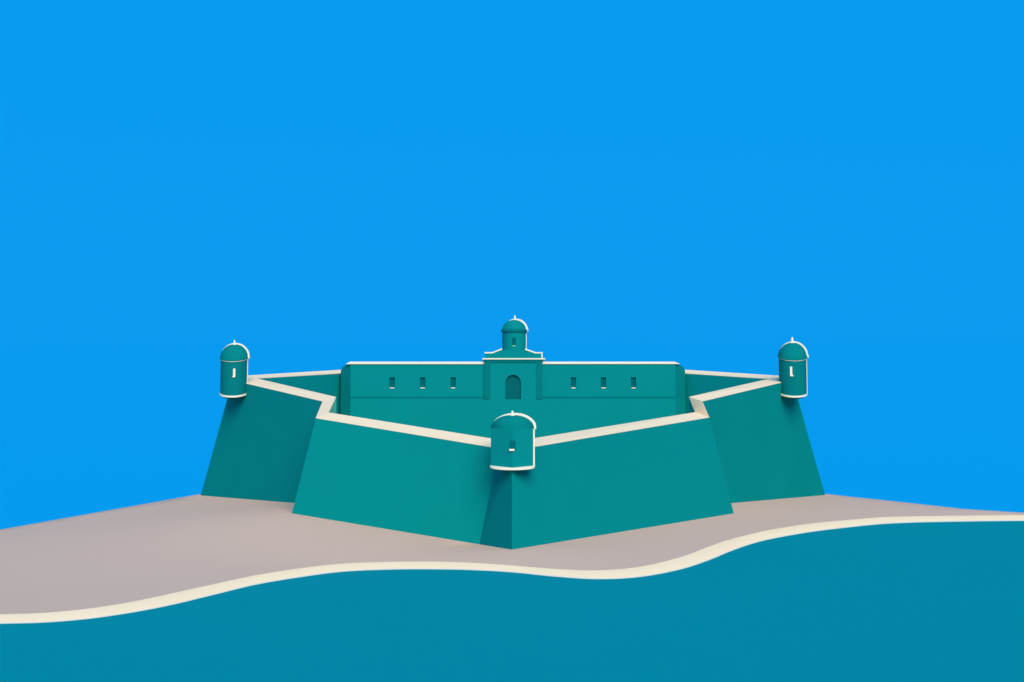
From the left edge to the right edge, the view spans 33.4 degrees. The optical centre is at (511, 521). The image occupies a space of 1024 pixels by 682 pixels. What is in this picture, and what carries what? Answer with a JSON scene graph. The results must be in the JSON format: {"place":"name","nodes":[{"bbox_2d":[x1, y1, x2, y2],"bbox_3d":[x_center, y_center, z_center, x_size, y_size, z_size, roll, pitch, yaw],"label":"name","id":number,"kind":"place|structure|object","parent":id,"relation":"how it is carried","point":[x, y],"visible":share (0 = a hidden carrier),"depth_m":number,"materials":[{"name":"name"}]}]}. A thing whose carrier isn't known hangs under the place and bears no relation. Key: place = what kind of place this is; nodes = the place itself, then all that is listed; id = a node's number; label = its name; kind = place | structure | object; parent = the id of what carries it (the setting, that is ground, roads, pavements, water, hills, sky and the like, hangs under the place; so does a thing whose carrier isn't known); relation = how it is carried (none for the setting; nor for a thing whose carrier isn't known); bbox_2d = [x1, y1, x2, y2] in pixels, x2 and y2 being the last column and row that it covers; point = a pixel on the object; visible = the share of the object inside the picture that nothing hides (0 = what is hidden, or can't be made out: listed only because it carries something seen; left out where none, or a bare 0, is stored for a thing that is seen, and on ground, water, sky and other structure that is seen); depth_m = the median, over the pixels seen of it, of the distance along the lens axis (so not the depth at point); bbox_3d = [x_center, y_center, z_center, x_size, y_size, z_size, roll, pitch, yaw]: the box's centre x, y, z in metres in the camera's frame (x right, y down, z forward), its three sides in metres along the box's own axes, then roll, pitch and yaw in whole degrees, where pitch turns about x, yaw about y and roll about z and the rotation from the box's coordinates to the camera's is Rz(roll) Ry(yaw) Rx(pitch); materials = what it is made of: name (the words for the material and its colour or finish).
{"place":"outdoors","nodes":[
{"label":"outdoors","id":0,"kind":"place"},
{"bbox_2d":[0,521,1023,681],"bbox_3d":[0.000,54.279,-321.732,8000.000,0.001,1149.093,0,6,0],"label":"sea","id":1,"kind":"structure","parent":0,"point":[922,602],"depth_m":148.23,"materials":[{"name":"liquid"}]},
{"bbox_2d":[0,520,1023,623],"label":"sea foam","id":2,"kind":"object","parent":1,"relation":"on","point":[511,571],"visible":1,"depth_m":185.49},
{"bbox_2d":[0,494,1023,613],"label":"ground","id":3,"kind":"structure","parent":0,"point":[125,554],"depth_m":198.16,"materials":[{"name":"beige sand"}]},
{"bbox_2d":[201,370,824,549],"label":"star fortress","id":4,"kind":"structure","parent":3,"relation":"on","point":[307,448],"depth_m":220.90,"materials":[{"name":"teal paint"}]},
{"bbox_2d":[219,340,249,398],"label":"sentry turret","id":5,"kind":"object","parent":4,"relation":"on","point":[234,357],"visible":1,"depth_m":242.61,"materials":[{"name":"teal stone"}]},
{"bbox_2d":[340,315,685,437],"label":"garrison building","id":6,"kind":"structure","parent":4,"relation":"on","point":[514,374],"depth_m":283.66,"materials":[{"name":"teal stone"}]},
{"bbox_2d":[389,378,394,387],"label":"window","id":7,"kind":"structure","parent":6,"relation":"in","point":[392,380],"depth_m":284.11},
{"bbox_2d":[420,378,424,387],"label":"window","id":8,"kind":"structure","parent":6,"relation":"in","point":[422,380],"depth_m":284.11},
{"bbox_2d":[451,378,455,387],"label":"window","id":9,"kind":"structure","parent":6,"relation":"in","point":[453,380],"depth_m":284.11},
{"bbox_2d":[505,375,520,398],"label":"doorway","id":10,"kind":"structure","parent":6,"relation":"in","point":[512,383],"depth_m":283.84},
{"bbox_2d":[571,378,575,387],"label":"window","id":11,"kind":"structure","parent":6,"relation":"in","point":[573,380],"depth_m":284.11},
{"bbox_2d":[601,378,605,387],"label":"window","id":12,"kind":"structure","parent":6,"relation":"in","point":[603,380],"depth_m":284.11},
{"bbox_2d":[631,378,635,387],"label":"window","id":13,"kind":"structure","parent":6,"relation":"in","point":[633,380],"depth_m":284.11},
{"bbox_2d":[490,411,535,469],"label":"sentry turret","id":14,"kind":"object","parent":4,"relation":"on","point":[512,440],"visible":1,"depth_m":199.12,"materials":[{"name":"teal stone"}]},
{"bbox_2d":[510,440,514,448],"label":"slit window","id":15,"kind":"structure","parent":14,"relation":"in","point":[512,442],"depth_m":198.25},
{"bbox_2d":[777,337,808,398],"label":"sentry turret","id":16,"kind":"object","parent":4,"relation":"on","point":[793,355],"visible":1,"depth_m":261.92,"materials":[{"name":"teal stone"}]},
{"bbox_2d":[0,0,1023,528],"label":"sky","id":17,"kind":"structure","parent":0,"point":[306,185],"materials":[{"name":"blue"}]}
]}

